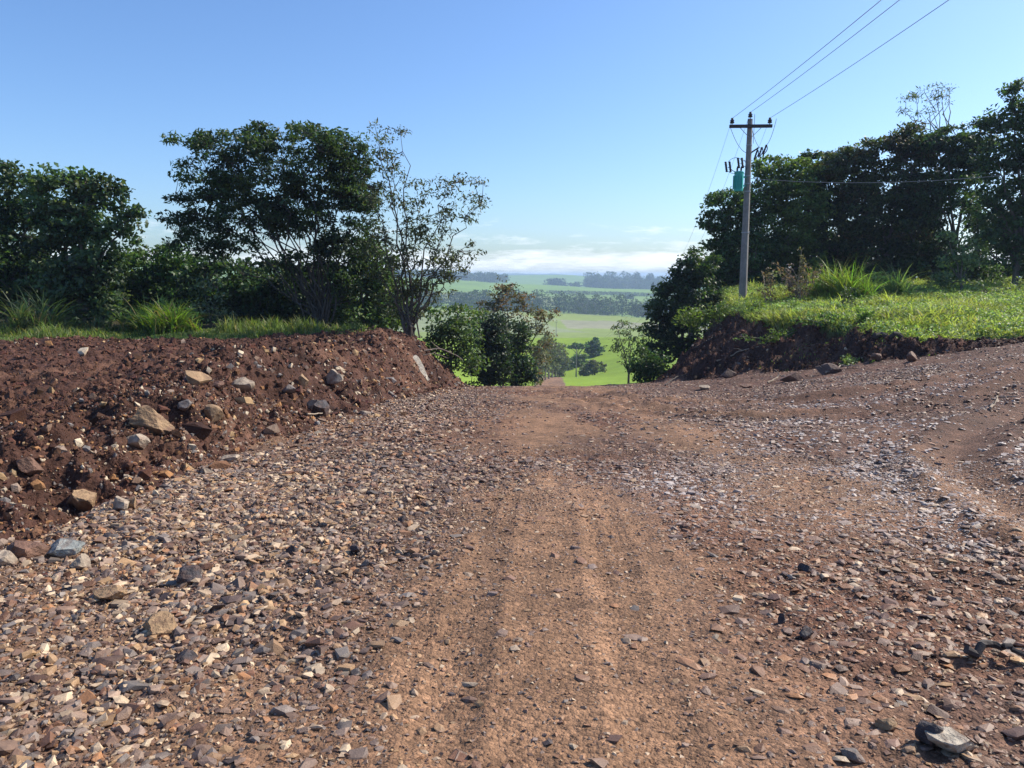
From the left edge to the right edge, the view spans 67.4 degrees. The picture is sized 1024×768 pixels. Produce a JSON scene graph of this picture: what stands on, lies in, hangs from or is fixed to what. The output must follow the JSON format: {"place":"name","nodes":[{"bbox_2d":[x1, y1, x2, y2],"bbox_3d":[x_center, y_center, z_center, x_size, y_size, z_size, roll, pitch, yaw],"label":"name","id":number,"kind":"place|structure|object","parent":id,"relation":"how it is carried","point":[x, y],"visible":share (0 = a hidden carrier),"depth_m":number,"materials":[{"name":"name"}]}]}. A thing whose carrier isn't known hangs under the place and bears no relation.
{"place":"outdoors","nodes":[
{"label":"outdoors","id":0,"kind":"place"},
{"bbox_2d":[51,259,708,385],"bbox_3d":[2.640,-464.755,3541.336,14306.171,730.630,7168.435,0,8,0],"label":"terrain fields","id":1,"kind":"structure","parent":0,"point":[570,328],"depth_m":592.14,"materials":[{"name":"green plant"}]},
{"bbox_2d":[426,289,623,315],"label":"distant trees","id":2,"kind":"object","parent":1,"relation":"on","point":[611,314],"visible":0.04,"depth_m":868.82,"materials":[{"name":"green plant"}]},
{"bbox_2d":[387,268,667,289],"bbox_3d":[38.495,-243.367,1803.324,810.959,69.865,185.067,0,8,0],"label":"ridge forest","id":3,"kind":"object","parent":1,"relation":"on","point":[611,281],"visible":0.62,"depth_m":1753.39,"materials":[{"name":"green plant"}]},
{"bbox_2d":[391,288,670,317],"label":"valley woodland","id":4,"kind":"object","parent":1,"relation":"on","point":[586,306],"visible":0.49,"depth_m":733.33,"materials":[{"name":"green plant"}]},
{"bbox_2d":[558,344,571,376],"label":"roadside tree","id":5,"kind":"object","parent":1,"relation":"on","point":[565,360],"visible":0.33,"depth_m":222.88,"materials":[{"name":"green plant"}]},
{"bbox_2d":[566,342,589,353],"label":"valley tree","id":6,"kind":"object","parent":1,"relation":"on","point":[580,345],"visible":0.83,"depth_m":250.60,"materials":[{"name":"green plant"}]},
{"bbox_2d":[570,353,588,367],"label":"valley tree","id":7,"kind":"object","parent":1,"relation":"on","point":[581,360],"visible":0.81,"depth_m":239.79,"materials":[{"name":"green plant"}]},
{"bbox_2d":[578,359,606,375],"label":"valley tree","id":8,"kind":"object","parent":1,"relation":"on","point":[591,367],"visible":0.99,"depth_m":215.49,"materials":[{"name":"green plant"}]},
{"bbox_2d":[583,337,605,356],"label":"valley tree","id":9,"kind":"object","parent":1,"relation":"on","point":[593,352],"visible":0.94,"depth_m":254.75,"materials":[{"name":"green plant"}]},
{"bbox_2d":[546,290,673,296],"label":"hedge wood","id":10,"kind":"object","parent":1,"relation":"on","point":[601,293],"visible":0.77,"depth_m":1288.87,"materials":[{"name":"green plant"}]},
{"bbox_2d":[0,342,1023,767],"bbox_3d":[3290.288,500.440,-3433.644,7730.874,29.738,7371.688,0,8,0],"label":"road","id":11,"kind":"structure","parent":0,"point":[496,746],"depth_m":4.27,"materials":[{"name":"gravel"}]},
{"bbox_2d":[0,549,17,566],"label":"rock","id":12,"kind":"object","parent":11,"relation":"on","point":[7,557],"visible":0.87,"depth_m":4.95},
{"bbox_2d":[46,538,84,558],"bbox_3d":[-3.049,1.137,5.229,0.232,0.141,0.212,0,8,0],"label":"rock","id":13,"kind":"object","parent":11,"relation":"on","point":[61,548],"visible":0.82,"depth_m":5.19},
{"bbox_2d":[113,496,129,509],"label":"rock","id":14,"kind":"object","parent":11,"relation":"on","point":[120,503],"visible":0.86,"depth_m":6.26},
{"bbox_2d":[142,611,176,635],"bbox_3d":[-1.820,1.255,3.981,0.152,0.130,0.164,-7,10,-39],"label":"rock","id":15,"kind":"object","parent":11,"relation":"on","point":[159,623],"visible":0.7,"depth_m":3.95,"materials":[{"name":"stone"}]},
{"bbox_2d":[221,454,239,460],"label":"rock","id":16,"kind":"object","parent":11,"relation":"on","point":[233,457],"visible":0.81,"depth_m":8.92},
{"bbox_2d":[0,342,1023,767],"bbox_3d":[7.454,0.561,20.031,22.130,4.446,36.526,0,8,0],"label":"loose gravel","id":17,"kind":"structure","parent":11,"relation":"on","point":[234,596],"depth_m":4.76,"materials":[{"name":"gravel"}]},
{"bbox_2d":[6,540,50,559],"bbox_3d":[-3.274,1.126,5.162,0.271,0.148,0.208,0,8,0],"label":"rock","id":18,"kind":"object","parent":17,"relation":"on","point":[18,549],"visible":0.75,"depth_m":5.11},
{"bbox_2d":[69,553,90,569],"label":"rock","id":19,"kind":"object","parent":17,"relation":"on","point":[81,561],"visible":0.98,"depth_m":4.96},
{"bbox_2d":[92,585,127,599],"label":"rock","id":20,"kind":"object","parent":17,"relation":"on","point":[113,592],"visible":0.93,"depth_m":4.44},
{"bbox_2d":[174,649,197,662],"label":"rock","id":21,"kind":"object","parent":17,"relation":"on","point":[190,655],"visible":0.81,"depth_m":3.67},
{"bbox_2d":[176,565,202,583],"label":"rock","id":22,"kind":"object","parent":17,"relation":"on","point":[188,574],"visible":0.91,"depth_m":4.67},
{"bbox_2d":[875,718,896,729],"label":"rock","id":23,"kind":"object","parent":17,"relation":"on","point":[888,724],"visible":1,"depth_m":2.98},
{"bbox_2d":[963,639,1023,658],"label":"dead branch","id":24,"kind":"object","parent":17,"relation":"on","point":[979,648],"visible":1,"depth_m":3.62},
{"bbox_2d":[544,335,558,378],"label":"roadside tree","id":25,"kind":"object","parent":11,"relation":"on","point":[552,353],"visible":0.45,"depth_m":186.74,"materials":[{"name":"green plant"}]},
{"bbox_2d":[546,339,559,377],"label":"roadside tree","id":26,"kind":"object","parent":11,"relation":"on","point":[552,365],"visible":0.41,"depth_m":196.11,"materials":[{"name":"green plant"}]},
{"bbox_2d":[551,346,564,376],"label":"roadside tree","id":27,"kind":"object","parent":11,"relation":"on","point":[555,369],"visible":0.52,"depth_m":204.97,"materials":[{"name":"green plant"}]},
{"bbox_2d":[553,342,567,376],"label":"roadside tree","id":28,"kind":"object","parent":11,"relation":"on","point":[560,372],"visible":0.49,"depth_m":213.99,"materials":[{"name":"green plant"}]},
{"bbox_2d":[720,368,736,377],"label":"rock","id":29,"kind":"object","parent":11,"relation":"on","point":[728,373],"visible":0.88,"depth_m":26.97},
{"bbox_2d":[779,372,803,381],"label":"rock","id":30,"kind":"object","parent":11,"relation":"on","point":[794,376],"visible":0.77,"depth_m":20.94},
{"bbox_2d":[797,563,811,572],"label":"rock","id":31,"kind":"object","parent":11,"relation":"on","point":[804,567],"visible":0.91,"depth_m":4.79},
{"bbox_2d":[799,626,813,639],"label":"rock","id":32,"kind":"object","parent":11,"relation":"on","point":[806,632],"visible":1,"depth_m":3.85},
{"bbox_2d":[815,363,841,374],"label":"rock","id":33,"kind":"object","parent":11,"relation":"on","point":[831,368],"visible":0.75,"depth_m":21.50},
{"bbox_2d":[840,748,866,763],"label":"rock","id":34,"kind":"object","parent":11,"relation":"on","point":[853,754],"visible":0.95,"depth_m":2.77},
{"bbox_2d":[914,720,943,746],"bbox_3d":[1.562,1.310,2.874,0.092,0.107,0.082,5,10,34],"label":"rock","id":35,"kind":"object","parent":11,"relation":"on","point":[920,729],"visible":0.75,"depth_m":2.85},
{"bbox_2d":[925,726,975,754],"bbox_3d":[1.630,1.334,2.850,0.188,0.098,0.128,-3,9,-22],"label":"rock","id":36,"kind":"object","parent":11,"relation":"on","point":[950,740],"visible":0.85,"depth_m":2.81,"materials":[{"name":"stone"}]},
{"bbox_2d":[0,296,1023,548],"bbox_3d":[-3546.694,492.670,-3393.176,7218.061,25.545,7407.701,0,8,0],"label":"earth bank","id":37,"kind":"structure","parent":0,"point":[96,478],"depth_m":14.45,"materials":[{"name":"soil"}]},
{"bbox_2d":[16,456,44,474],"bbox_3d":[-4.463,0.763,7.095,0.207,0.203,0.167,0,8,0],"label":"rock","id":38,"kind":"object","parent":37,"relation":"on","point":[29,465],"visible":1,"depth_m":7.05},
{"bbox_2d":[66,489,96,511],"bbox_3d":[-3.940,1.090,7.067,0.339,0.254,0.227,7,11,40],"label":"rock","id":39,"kind":"object","parent":37,"relation":"on","point":[83,499],"visible":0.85,"depth_m":6.99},
{"bbox_2d":[127,434,150,448],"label":"rock","id":40,"kind":"object","parent":37,"relation":"on","point":[141,441],"visible":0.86,"depth_m":8.66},
{"bbox_2d":[128,405,174,435],"bbox_3d":[-4.327,0.446,9.291,0.460,0.392,0.367,0,8,0],"label":"rock","id":41,"kind":"object","parent":37,"relation":"on","point":[150,419],"visible":0.83,"depth_m":9.17,"materials":[{"name":"stone"}]},
{"bbox_2d":[177,399,191,410],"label":"rock","id":42,"kind":"object","parent":37,"relation":"on","point":[184,405],"visible":1,"depth_m":9.82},
{"bbox_2d":[185,370,211,385],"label":"rock","id":43,"kind":"object","parent":37,"relation":"on","point":[197,378],"visible":0.88,"depth_m":10.95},
{"bbox_2d":[204,404,222,422],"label":"rock","id":44,"kind":"object","parent":37,"relation":"on","point":[213,413],"visible":0.89,"depth_m":9.97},
{"bbox_2d":[231,377,254,391],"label":"rock","id":45,"kind":"object","parent":37,"relation":"on","point":[242,384],"visible":0.68,"depth_m":12.91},
{"bbox_2d":[298,374,308,387],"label":"rock","id":46,"kind":"object","parent":37,"relation":"on","point":[303,380],"visible":0.85,"depth_m":14.58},
{"bbox_2d":[310,399,329,416],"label":"rock","id":47,"kind":"object","parent":37,"relation":"on","point":[321,406],"visible":0.82,"depth_m":13.21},
{"bbox_2d":[326,369,342,384],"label":"rock","id":48,"kind":"object","parent":37,"relation":"on","point":[333,376],"visible":0.91,"depth_m":15.96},
{"bbox_2d":[348,117,491,337],"bbox_3d":[-3.240,-5.486,27.480,5.126,7.834,1.952,0,8,0],"label":"thin stemmed tree","id":49,"kind":"object","parent":37,"relation":"on","point":[408,318],"visible":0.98,"depth_m":27.46,"materials":[{"name":"green plant"}]},
{"bbox_2d":[413,355,429,380],"bbox_3d":[-3.142,-0.525,26.014,0.686,0.949,0.305,-2,8,-15],"label":"rock slab","id":50,"kind":"object","parent":37,"relation":"on","point":[420,364],"visible":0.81,"depth_m":25.95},
{"bbox_2d":[420,302,495,376],"bbox_3d":[-2.556,-1.907,33.097,3.701,3.266,2.131,0,8,0],"label":"leafy shrub","id":51,"kind":"object","parent":37,"relation":"on","point":[449,328],"visible":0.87,"depth_m":32.83,"materials":[{"name":"green plant"}]},
{"bbox_2d":[0,311,1023,656],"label":"earth rubble","id":52,"kind":"object","parent":37,"relation":"on","point":[200,431],"visible":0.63,"depth_m":12.21,"materials":[{"name":"soil"}]},
{"bbox_2d":[624,342,672,382],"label":"roadside bush","id":53,"kind":"object","parent":37,"relation":"on","point":[645,370],"visible":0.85,"depth_m":37.11,"materials":[{"name":"green plant"}]},
{"bbox_2d":[733,328,796,343],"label":"weed plant","id":54,"kind":"object","parent":37,"relation":"on","point":[774,338],"visible":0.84,"depth_m":27.99,"materials":[{"name":"green plant"}]},
{"bbox_2d":[839,353,862,365],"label":"weed plant","id":55,"kind":"object","parent":37,"relation":"on","point":[848,359],"visible":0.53,"depth_m":23.58,"materials":[{"name":"green plant"}]},
{"bbox_2d":[872,331,918,339],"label":"rock","id":56,"kind":"object","parent":37,"relation":"on","point":[883,335],"visible":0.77,"depth_m":23.62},
{"bbox_2d":[0,295,1023,383],"bbox_3d":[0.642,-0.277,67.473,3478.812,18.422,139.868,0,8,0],"label":"grass ground","id":57,"kind":"structure","parent":0,"point":[243,335],"depth_m":26.28,"materials":[{"name":"plant"}]},
{"bbox_2d":[0,159,61,321],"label":"edge tree","id":58,"kind":"object","parent":57,"relation":"on","point":[13,267],"visible":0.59,"depth_m":31.97,"materials":[{"name":"green plant"}]},
{"bbox_2d":[0,285,109,332],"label":"tall grass clump","id":59,"kind":"object","parent":57,"relation":"on","point":[39,317],"visible":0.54,"depth_m":26.74,"materials":[{"name":"plant"}]},
{"bbox_2d":[9,162,151,327],"bbox_3d":[-17.218,-5.353,30.660,5.715,6.758,3.101,0,8,0],"label":"vine tree","id":60,"kind":"object","parent":57,"relation":"on","point":[81,271],"visible":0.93,"depth_m":30.13,"materials":[{"name":"green plant"}]},
{"bbox_2d":[51,316,132,335],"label":"tall grass clump","id":61,"kind":"object","parent":57,"relation":"on","point":[102,326],"visible":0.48,"depth_m":27.51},
{"bbox_2d":[94,295,182,332],"bbox_3d":[-12.976,-2.567,27.518,4.200,1.496,3.892,4,9,28],"label":"tall grass clump","id":62,"kind":"object","parent":57,"relation":"on","point":[136,323],"visible":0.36,"depth_m":27.04,"materials":[{"name":"plant"}]},
{"bbox_2d":[88,236,216,320],"bbox_3d":[-16.872,-4.812,35.649,7.101,4.243,4.182,0,8,0],"label":"tree","id":63,"kind":"object","parent":57,"relation":"on","point":[152,280],"visible":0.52,"depth_m":35.15,"materials":[{"name":"green plant"}]},
{"bbox_2d":[119,296,216,334],"bbox_3d":[-11.677,-2.463,26.459,3.672,1.434,4.409,0,8,0],"label":"tall grass clump","id":64,"kind":"object","parent":57,"relation":"on","point":[166,322],"visible":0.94,"depth_m":26.37,"materials":[{"name":"plant"}]},
{"bbox_2d":[128,295,218,327],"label":"leafy bush","id":65,"kind":"object","parent":57,"relation":"on","point":[163,301],"visible":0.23,"depth_m":28.24,"materials":[{"name":"green plant"}]},
{"bbox_2d":[0,313,367,339],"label":"verge grass","id":66,"kind":"structure","parent":57,"relation":"on","point":[250,327],"depth_m":26.62,"materials":[{"name":"plant"}]},
{"bbox_2d":[185,273,237,325],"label":"leafy bush","id":67,"kind":"object","parent":57,"relation":"on","point":[214,316],"visible":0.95,"depth_m":29.76,"materials":[{"name":"green plant"}]},
{"bbox_2d":[169,251,296,322],"bbox_3d":[-12.238,-4.104,33.805,6.392,3.421,3.480,0,8,0],"label":"undergrowth tree","id":68,"kind":"object","parent":57,"relation":"on","point":[239,288],"visible":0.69,"depth_m":33.13,"materials":[{"name":"green plant"}]},
{"bbox_2d":[189,257,288,319],"bbox_3d":[-12.903,-4.217,38.684,9.448,4.377,3.575,1,8,8],"label":"thicket","id":69,"kind":"object","parent":57,"relation":"on","point":[247,261],"visible":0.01,"depth_m":38.39,"materials":[{"name":"green plant"}]},
{"bbox_2d":[154,119,382,326],"bbox_3d":[-9.513,-6.170,30.419,8.999,8.308,4.341,0,8,0],"label":"spreading tree","id":70,"kind":"object","parent":57,"relation":"on","point":[343,191],"visible":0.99,"depth_m":29.96,"materials":[{"name":"green plant"}]},
{"bbox_2d":[232,261,361,325],"bbox_3d":[-9.089,-3.707,33.332,5.997,3.393,3.078,0,8,0],"label":"undergrowth tree","id":71,"kind":"object","parent":57,"relation":"on","point":[283,300],"visible":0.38,"depth_m":32.78,"materials":[{"name":"green plant"}]},
{"bbox_2d":[284,267,434,329],"bbox_3d":[-7.928,-3.545,37.800,8.575,5.176,3.443,0,8,0],"label":"thicket","id":72,"kind":"object","parent":57,"relation":"on","point":[352,311],"visible":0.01,"depth_m":37.58,"materials":[{"name":"green plant"}]},
{"bbox_2d":[324,231,417,330],"bbox_3d":[-6.020,-3.937,31.628,4.347,4.719,2.840,0,8,0],"label":"undergrowth tree","id":73,"kind":"object","parent":57,"relation":"on","point":[369,316],"visible":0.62,"depth_m":31.39,"materials":[{"name":"green plant"}]},
{"bbox_2d":[462,311,519,385],"bbox_3d":[-1.273,-1.662,40.210,3.364,4.388,2.504,0,8,0],"label":"tree","id":74,"kind":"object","parent":57,"relation":"on","point":[494,344],"depth_m":39.83,"materials":[{"name":"green plant"}]},
{"bbox_2d":[452,305,542,385],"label":"bright shrub","id":75,"kind":"object","parent":57,"relation":"on","point":[477,314],"visible":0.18,"depth_m":43.78,"materials":[{"name":"green plant"}]},
{"bbox_2d":[467,275,561,383],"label":"brown leaved tree","id":76,"kind":"object","parent":57,"relation":"on","point":[507,289],"visible":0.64,"depth_m":45.80,"materials":[{"name":"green plant"}]},
{"bbox_2d":[503,317,542,385],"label":"vine column","id":77,"kind":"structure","parent":57,"relation":"on","point":[522,364],"depth_m":41.95,"materials":[{"name":"green plant"}]},
{"bbox_2d":[603,319,650,383],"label":"slender tree","id":78,"kind":"object","parent":57,"relation":"on","point":[624,340],"visible":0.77,"depth_m":60.05,"materials":[{"name":"green plant"}]},
{"bbox_2d":[636,245,724,378],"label":"tree","id":79,"kind":"object","parent":57,"relation":"on","point":[665,332],"visible":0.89,"depth_m":42.48,"materials":[{"name":"green plant"}]},
{"bbox_2d":[671,300,734,335],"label":"bank shrub","id":80,"kind":"object","parent":57,"relation":"on","point":[720,311],"visible":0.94,"depth_m":34.80,"materials":[{"name":"green plant"}]},
{"bbox_2d":[695,186,796,290],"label":"grove tree","id":81,"kind":"object","parent":57,"relation":"on","point":[725,243],"visible":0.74,"depth_m":44.71,"materials":[{"name":"green plant"}]},
{"bbox_2d":[724,112,776,298],"bbox_3d":[11.021,-7.995,36.099,2.287,9.301,0.650,0,8,0],"label":"utility pole","id":82,"kind":"object","parent":57,"relation":"on","point":[738,179],"visible":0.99,"depth_m":35.82,"materials":[{"name":"concrete"}]},
{"bbox_2d":[733,0,880,117],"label":"power line","id":83,"kind":"object","parent":82,"relation":"attached to","point":[814,54],"visible":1,"depth_m":24.04,"materials":[{"name":"metal"}]},
{"bbox_2d":[751,0,898,111],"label":"power line","id":84,"kind":"object","parent":82,"relation":"attached to","point":[832,51],"visible":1,"depth_m":24.76,"materials":[{"name":"metal"}]},
{"bbox_2d":[770,0,948,117],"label":"power line","id":85,"kind":"object","parent":82,"relation":"attached to","point":[868,54],"visible":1,"depth_m":24.18,"materials":[{"name":"metal"}]},
{"bbox_2d":[751,173,1023,182],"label":"power line","id":86,"kind":"object","parent":82,"relation":"attached to","point":[884,182],"visible":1,"depth_m":34.30,"materials":[{"name":"metal"}]},
{"bbox_2d":[742,295,770,313],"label":"weed plant","id":87,"kind":"object","parent":57,"relation":"on","point":[757,303],"visible":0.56,"depth_m":32.77,"materials":[{"name":"green plant"}]},
{"bbox_2d":[757,268,776,304],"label":"weed plant","id":88,"kind":"object","parent":57,"relation":"on","point":[767,285],"visible":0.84,"depth_m":34.14,"materials":[{"name":"green plant"}]},
{"bbox_2d":[751,270,786,295],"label":"leafy bush","id":89,"kind":"object","parent":57,"relation":"on","point":[779,285],"visible":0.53,"depth_m":36.14,"materials":[{"name":"green plant"}]},
{"bbox_2d":[733,154,837,283],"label":"grove tree","id":90,"kind":"object","parent":57,"relation":"on","point":[792,215],"visible":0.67,"depth_m":45.35,"materials":[{"name":"green plant"}]},
{"bbox_2d":[771,262,824,299],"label":"weed plant","id":91,"kind":"object","parent":57,"relation":"on","point":[797,292],"visible":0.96,"depth_m":34.65,"materials":[{"name":"brown plant"}]},
{"bbox_2d":[795,247,812,296],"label":"weed plant","id":92,"kind":"object","parent":57,"relation":"on","point":[803,258],"visible":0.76,"depth_m":35.01,"materials":[{"name":"brown plant"}]},
{"bbox_2d":[789,310,854,329],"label":"weed plant","id":93,"kind":"object","parent":57,"relation":"on","point":[825,325],"visible":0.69,"depth_m":27.03,"materials":[{"name":"green plant"}]},
{"bbox_2d":[786,148,879,277],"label":"grove tree","id":94,"kind":"object","parent":57,"relation":"on","point":[831,243],"visible":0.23,"depth_m":47.33,"materials":[{"name":"green plant"}]},
{"bbox_2d":[796,257,880,298],"bbox_3d":[14.892,-4.936,35.056,5.075,2.159,7.179,0,8,0],"label":"tall grass clump","id":95,"kind":"object","parent":57,"relation":"on","point":[828,285],"visible":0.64,"depth_m":35.09,"materials":[{"name":"plant"}]},
{"bbox_2d":[840,285,858,309],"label":"weed plant","id":96,"kind":"object","parent":57,"relation":"on","point":[847,295],"visible":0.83,"depth_m":29.69,"materials":[{"name":"green plant"}]},
{"bbox_2d":[825,256,904,299],"bbox_3d":[15.565,-4.841,34.314,4.153,2.252,4.376,-2,8,-13],"label":"tall grass clump","id":97,"kind":"object","parent":57,"relation":"on","point":[866,289],"visible":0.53,"depth_m":34.43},
{"bbox_2d":[855,305,874,326],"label":"weed plant","id":98,"kind":"object","parent":57,"relation":"on","point":[864,315],"visible":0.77,"depth_m":25.89,"materials":[{"name":"green plant"}]},
{"bbox_2d":[715,274,1023,341],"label":"meadow grass","id":99,"kind":"structure","parent":57,"relation":"on","point":[887,314],"depth_m":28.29,"materials":[{"name":"plant"}]},
{"bbox_2d":[811,119,943,282],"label":"grove tree","id":100,"kind":"object","parent":57,"relation":"on","point":[866,228],"visible":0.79,"depth_m":45.39,"materials":[{"name":"green plant"}]},
{"bbox_2d":[863,271,903,292],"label":"leafy bush","id":101,"kind":"object","parent":57,"relation":"on","point":[878,281],"visible":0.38,"depth_m":36.61,"materials":[{"name":"green plant"}]},
{"bbox_2d":[860,255,933,297],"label":"tall grass clump","id":102,"kind":"object","parent":57,"relation":"on","point":[895,284],"visible":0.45,"depth_m":35.49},
{"bbox_2d":[896,82,956,227],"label":"bare crowned tree","id":103,"kind":"object","parent":57,"relation":"on","point":[916,97],"visible":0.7,"depth_m":47.92,"materials":[{"name":"green plant"}]},
{"bbox_2d":[886,116,1000,279],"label":"grove tree","id":104,"kind":"object","parent":57,"relation":"on","point":[955,157],"visible":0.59,"depth_m":44.51,"materials":[{"name":"green plant"}]},
{"bbox_2d":[926,230,992,289],"bbox_3d":[21.953,-5.847,37.618,2.980,3.349,2.082,0,8,0],"label":"pale leaved shrub","id":105,"kind":"object","parent":57,"relation":"on","point":[968,258],"visible":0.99,"depth_m":37.41,"materials":[{"name":"green plant"}]},
{"bbox_2d":[942,172,1006,281],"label":"vine hung tree","id":106,"kind":"object","parent":57,"relation":"on","point":[978,273],"visible":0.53,"depth_m":41.15,"materials":[{"name":"green plant"}]},
{"bbox_2d":[956,276,1023,293],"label":"leafy bush","id":107,"kind":"object","parent":57,"relation":"on","point":[1010,288],"visible":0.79,"depth_m":35.60,"materials":[{"name":"green plant"}]},
{"bbox_2d":[966,77,1023,284],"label":"tall edge tree","id":108,"kind":"object","parent":57,"relation":"on","point":[998,237],"visible":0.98,"depth_m":38.82,"materials":[{"name":"green plant"}]},
{"bbox_2d":[981,194,1022,276],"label":"thicket","id":109,"kind":"object","parent":57,"relation":"on","point":[1007,265],"visible":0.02,"depth_m":48.92,"materials":[{"name":"green plant"}]},
{"bbox_2d":[0,0,1023,276],"label":"sky","id":110,"kind":"structure","parent":0,"point":[597,130],"materials":[{"name":"blue"}]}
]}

